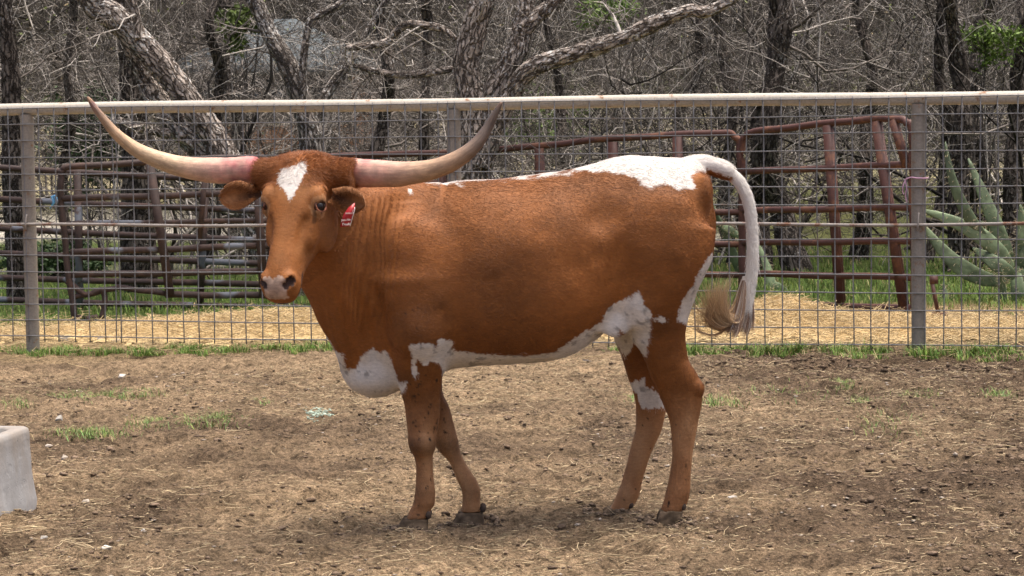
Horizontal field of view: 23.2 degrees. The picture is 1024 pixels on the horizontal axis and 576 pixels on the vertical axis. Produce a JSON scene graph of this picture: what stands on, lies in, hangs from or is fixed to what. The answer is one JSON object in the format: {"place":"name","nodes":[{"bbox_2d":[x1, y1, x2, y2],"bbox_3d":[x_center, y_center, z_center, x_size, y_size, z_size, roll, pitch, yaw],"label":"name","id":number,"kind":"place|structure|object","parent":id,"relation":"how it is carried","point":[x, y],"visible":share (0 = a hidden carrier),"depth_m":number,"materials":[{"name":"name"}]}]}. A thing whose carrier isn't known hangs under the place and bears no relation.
{"place":"outdoors","nodes":[
{"label":"outdoors","id":0,"kind":"place"},
{"bbox_2d":[0,0,1023,575],"bbox_3d":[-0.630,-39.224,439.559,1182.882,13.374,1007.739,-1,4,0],"label":"ground","id":1,"kind":"structure","parent":0,"point":[228,460],"depth_m":10.15,"materials":[{"name":"brown soil"}]},
{"bbox_2d":[0,426,36,515],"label":"water trough","id":2,"kind":"object","parent":1,"relation":"on","point":[17,489],"visible":0.97,"depth_m":9.18,"materials":[{"name":"concrete"}]},
{"bbox_2d":[0,0,101,296],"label":"bare tree","id":3,"kind":"object","parent":1,"relation":"on","point":[11,86],"visible":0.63,"depth_m":19.40,"materials":[{"name":"brown plant"}]},
{"bbox_2d":[0,234,115,276],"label":"evergreen bush","id":4,"kind":"object","parent":1,"relation":"on","point":[51,264],"visible":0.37,"depth_m":21.96,"materials":[{"name":"green plant"}]},
{"bbox_2d":[55,415,62,420],"bbox_3d":[-2.122,0.613,11.678,0.035,0.040,0.031,-1,4,0],"label":"rock","id":5,"kind":"object","parent":1,"relation":"on","point":[59,417],"visible":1,"depth_m":11.67,"materials":[{"name":"stone"}]},
{"bbox_2d":[34,66,120,261],"bbox_3d":[-4.033,-1.188,24.012,0.906,1.889,0.756,1,5,23],"label":"evergreen bush","id":6,"kind":"object","parent":1,"relation":"on","point":[90,180],"visible":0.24,"depth_m":23.92,"materials":[{"name":"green plant"}]},
{"bbox_2d":[28,0,173,248],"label":"bare tree","id":7,"kind":"object","parent":1,"relation":"on","point":[72,132],"visible":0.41,"depth_m":22.76,"materials":[{"name":"brown plant"}]},
{"bbox_2d":[101,545,111,549],"bbox_3d":[-1.351,0.866,8.311,0.037,0.020,0.035,-1,4,0],"label":"rock","id":8,"kind":"object","parent":1,"relation":"on","point":[107,547],"visible":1,"depth_m":8.30,"materials":[{"name":"stone"}]},
{"bbox_2d":[118,0,188,291],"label":"bare tree","id":9,"kind":"object","parent":1,"relation":"on","point":[141,214],"visible":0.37,"depth_m":20.19,"materials":[{"name":"brown plant"}]},
{"bbox_2d":[0,164,307,309],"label":"corral panel","id":10,"kind":"object","parent":1,"relation":"on","point":[79,232],"visible":0.44,"depth_m":18.50,"materials":[{"name":"brown metal"}]},
{"bbox_2d":[57,154,269,319],"bbox_3d":[-2.439,-0.356,17.669,1.529,1.165,0.065,-1,4,-4],"label":"corral panel","id":11,"kind":"object","parent":1,"relation":"on","point":[155,196],"visible":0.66,"depth_m":17.65,"materials":[{"name":"brown metal"}]},
{"bbox_2d":[50,195,56,208],"bbox_3d":[-3.214,-0.605,17.499,0.057,0.100,0.031,2,5,30],"label":"twine","id":12,"kind":"object","parent":11,"relation":"attached to","point":[53,200],"visible":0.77,"depth_m":17.49,"materials":[{"name":"blue plastic"}]},
{"bbox_2d":[59,0,304,295],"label":"bare tree","id":13,"kind":"object","parent":1,"relation":"on","point":[159,73],"visible":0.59,"depth_m":19.17,"materials":[{"name":"brown wood"}]},
{"bbox_2d":[177,0,298,258],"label":"bare tree","id":14,"kind":"object","parent":1,"relation":"on","point":[224,2],"visible":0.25,"depth_m":23.87,"materials":[{"name":"brown plant"}]},
{"bbox_2d":[214,1,269,267],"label":"evergreen bush","id":15,"kind":"object","parent":1,"relation":"on","point":[233,16],"visible":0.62,"depth_m":22.39,"materials":[{"name":"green plant"}]},
{"bbox_2d":[182,0,351,268],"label":"bare tree","id":16,"kind":"object","parent":1,"relation":"on","point":[221,67],"visible":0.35,"depth_m":22.43,"materials":[{"name":"brown plant"}]},
{"bbox_2d":[176,19,380,156],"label":"brick house","id":17,"kind":"structure","parent":1,"relation":"on","point":[285,27],"depth_m":39.93,"materials":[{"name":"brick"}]},
{"bbox_2d":[193,76,246,125],"bbox_3d":[-4.691,-3.033,39.852,0.900,0.900,0.075,-1,4,0],"label":"window","id":18,"kind":"structure","parent":17,"relation":"in","point":[205,76],"depth_m":39.81,"materials":[{"name":"glass"}]},
{"bbox_2d":[242,75,292,125],"bbox_3d":[-3.849,-3.045,39.852,0.900,0.900,0.075,-1,4,0],"label":"window","id":19,"kind":"structure","parent":17,"relation":"in","point":[257,75],"depth_m":39.81,"materials":[{"name":"glass"}]},
{"bbox_2d":[307,74,351,124],"bbox_3d":[-3.006,-3.056,39.852,0.900,0.900,0.075,-1,4,0],"label":"window","id":20,"kind":"structure","parent":17,"relation":"in","point":[350,78],"depth_m":39.81,"materials":[{"name":"glass"}]},
{"bbox_2d":[191,0,439,151],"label":"bare tree","id":21,"kind":"object","parent":1,"relation":"on","point":[288,67],"visible":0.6,"depth_m":19.87,"materials":[{"name":"brown plant"}]},
{"bbox_2d":[304,407,333,421],"bbox_3d":[-0.919,0.594,11.884,0.157,0.045,0.488,-1,4,-4],"label":"spilled feed","id":22,"kind":"object","parent":1,"relation":"on","point":[319,411],"visible":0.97,"depth_m":11.81},
{"bbox_2d":[365,0,455,159],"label":"bare tree","id":23,"kind":"object","parent":1,"relation":"on","point":[387,63],"visible":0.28,"depth_m":21.42,"materials":[{"name":"brown plant"}]},
{"bbox_2d":[87,97,759,529],"bbox_3d":[-0.258,0.090,8.572,2.229,1.523,0.779,-3,5,-23],"label":"longhorn","id":24,"kind":"object","parent":1,"relation":"on","point":[409,281],"visible":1,"depth_m":8.49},
{"bbox_2d":[311,0,543,160],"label":"bare tree","id":25,"kind":"object","parent":1,"relation":"on","point":[425,13],"visible":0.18,"depth_m":23.41,"materials":[{"name":"brown plant"}]},
{"bbox_2d":[370,40,525,157],"bbox_3d":[0.108,-3.492,24.862,3.129,7.377,2.824,-1,4,0],"label":"bare tree","id":26,"kind":"object","parent":1,"relation":"on","point":[404,69],"visible":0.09,"depth_m":24.64,"materials":[{"name":"brown plant"}]},
{"bbox_2d":[258,0,738,179],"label":"bare tree","id":27,"kind":"object","parent":1,"relation":"on","point":[529,17],"visible":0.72,"depth_m":18.78,"materials":[{"name":"brown wood"}]},
{"bbox_2d":[0,0,1018,167],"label":"distant wood","id":28,"kind":"object","parent":1,"relation":"on","point":[32,24],"visible":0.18,"depth_m":47.80,"materials":[{"name":"grey plant"}]},
{"bbox_2d":[2,372,1020,443],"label":"weed patches","id":29,"kind":"object","parent":1,"relation":"on","point":[90,432],"visible":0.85,"depth_m":11.86,"materials":[{"name":"green plant"}]},
{"bbox_2d":[0,0,1023,279],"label":"thicket","id":30,"kind":"object","parent":1,"relation":"on","point":[598,152],"visible":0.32,"depth_m":22.54,"materials":[{"name":"grey plant"}]},
{"bbox_2d":[0,91,1023,352],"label":"pipe fence","id":31,"kind":"object","parent":1,"relation":"on","point":[454,119],"visible":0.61,"depth_m":14.57,"materials":[{"name":"metal"}]},
{"bbox_2d":[902,177,928,201],"bbox_3d":[2.296,-0.557,14.110,0.169,0.145,0.075,-2,5,-19],"label":"twine","id":32,"kind":"object","parent":31,"relation":"attached to","point":[906,184],"visible":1,"depth_m":14.11,"materials":[{"name":"pink plastic"}]},
{"bbox_2d":[0,349,1023,575],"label":"loose straw","id":33,"kind":"object","parent":1,"relation":"on","point":[37,526],"visible":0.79,"depth_m":9.75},
{"bbox_2d":[0,354,1023,575],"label":"dirt clods","id":34,"kind":"object","parent":1,"relation":"on","point":[871,499],"visible":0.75,"depth_m":10.04,"materials":[{"name":"brown soil"}]},
{"bbox_2d":[0,293,1023,367],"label":"hay spread","id":35,"kind":"object","parent":1,"relation":"on","point":[773,318],"visible":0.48,"depth_m":15.62,"materials":[{"name":"plant"}]},
{"bbox_2d":[17,0,1011,211],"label":"scattered leaves","id":36,"kind":"object","parent":1,"relation":"on","point":[496,53],"visible":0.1,"depth_m":35.95,"materials":[{"name":"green plant"}]},
{"bbox_2d":[329,129,740,287],"bbox_3d":[0.129,-0.541,18.879,3.365,1.289,0.075,1,5,20],"label":"corral panel","id":37,"kind":"object","parent":1,"relation":"on","point":[612,146],"visible":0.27,"depth_m":18.59,"materials":[{"name":"brown metal"}]},
{"bbox_2d":[501,60,604,172],"bbox_3d":[0.454,-1.578,27.093,1.425,1.905,1.195,-1,4,0],"label":"evergreen bush","id":38,"kind":"object","parent":1,"relation":"on","point":[541,126],"visible":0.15,"depth_m":26.91,"materials":[{"name":"plant"}]},
{"bbox_2d":[482,0,627,169],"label":"bare tree","id":39,"kind":"object","parent":1,"relation":"on","point":[557,83],"visible":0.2,"depth_m":23.88,"materials":[{"name":"brown plant"}]},
{"bbox_2d":[570,0,646,158],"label":"evergreen bush","id":40,"kind":"object","parent":1,"relation":"on","point":[596,13],"visible":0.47,"depth_m":27.74,"materials":[{"name":"plant"}]},
{"bbox_2d":[585,0,704,154],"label":"bare tree","id":41,"kind":"object","parent":1,"relation":"on","point":[700,37],"visible":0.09,"depth_m":24.35,"materials":[{"name":"brown plant"}]},
{"bbox_2d":[713,198,788,289],"bbox_3d":[1.789,-0.303,18.946,0.727,1.022,0.325,-1,4,0],"label":"prickly pear","id":42,"kind":"object","parent":1,"relation":"on","point":[733,233],"visible":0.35,"depth_m":18.88,"materials":[{"name":"green plant"}]},
{"bbox_2d":[728,0,797,269],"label":"bare tree","id":43,"kind":"object","parent":1,"relation":"on","point":[773,6],"visible":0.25,"depth_m":20.92,"materials":[{"name":"brown plant"}]},
{"bbox_2d":[643,0,886,250],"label":"bare tree","id":44,"kind":"object","parent":1,"relation":"on","point":[733,107],"visible":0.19,"depth_m":22.93,"materials":[{"name":"brown plant"}]},
{"bbox_2d":[694,0,941,271],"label":"bare tree","id":45,"kind":"object","parent":1,"relation":"on","point":[783,36],"visible":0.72,"depth_m":20.43,"materials":[{"name":"brown plant"}]},
{"bbox_2d":[739,115,947,315],"bbox_3d":[2.301,-0.493,17.157,0.264,1.392,2.207,-3,5,-31],"label":"corral panel","id":46,"kind":"object","parent":1,"relation":"on","point":[827,125],"visible":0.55,"depth_m":17.22,"materials":[{"name":"brown metal"}]},
{"bbox_2d":[796,0,928,259],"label":"bare tree","id":47,"kind":"object","parent":1,"relation":"on","point":[866,44],"visible":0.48,"depth_m":21.85,"materials":[{"name":"brown plant"}]},
{"bbox_2d":[877,0,1004,249],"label":"bare tree","id":48,"kind":"object","parent":1,"relation":"on","point":[971,189],"visible":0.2,"depth_m":22.83,"materials":[{"name":"brown plant"}]},
{"bbox_2d":[881,0,1023,271],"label":"bare tree","id":49,"kind":"object","parent":1,"relation":"on","point":[958,58],"visible":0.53,"depth_m":20.36,"materials":[{"name":"brown plant"}]},
{"bbox_2d":[907,0,1022,262],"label":"bare tree","id":50,"kind":"object","parent":1,"relation":"on","point":[936,232],"visible":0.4,"depth_m":21.48,"materials":[{"name":"brown plant"}]},
{"bbox_2d":[926,142,1023,301],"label":"agave","id":51,"kind":"object","parent":1,"relation":"on","point":[1006,266],"visible":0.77,"depth_m":17.62,"materials":[{"name":"green plant"}]},
{"bbox_2d":[959,19,1023,268],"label":"tree","id":52,"kind":"object","parent":1,"relation":"on","point":[989,37],"visible":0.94,"depth_m":20.63,"materials":[{"name":"green plant"}]},
{"bbox_2d":[1002,0,1023,253],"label":"bare tree","id":53,"kind":"object","parent":1,"relation":"on","point":[1009,214],"visible":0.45,"depth_m":21.49,"materials":[{"name":"brown plant"}]},
{"bbox_2d":[0,236,1023,326],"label":"lawn grass","id":54,"kind":"structure","parent":0,"point":[822,282],"depth_m":18.74,"materials":[{"name":"green plant"}]},
{"bbox_2d":[0,337,1023,362],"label":"grass","id":55,"kind":"structure","parent":0,"point":[933,354],"depth_m":14.33,"materials":[{"name":"green plant"}]},
{"bbox_2d":[378,503,700,534],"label":"kicked dirt","id":56,"kind":"structure","parent":0,"point":[646,517],"depth_m":8.78,"materials":[{"name":"brown soil"}]}
]}

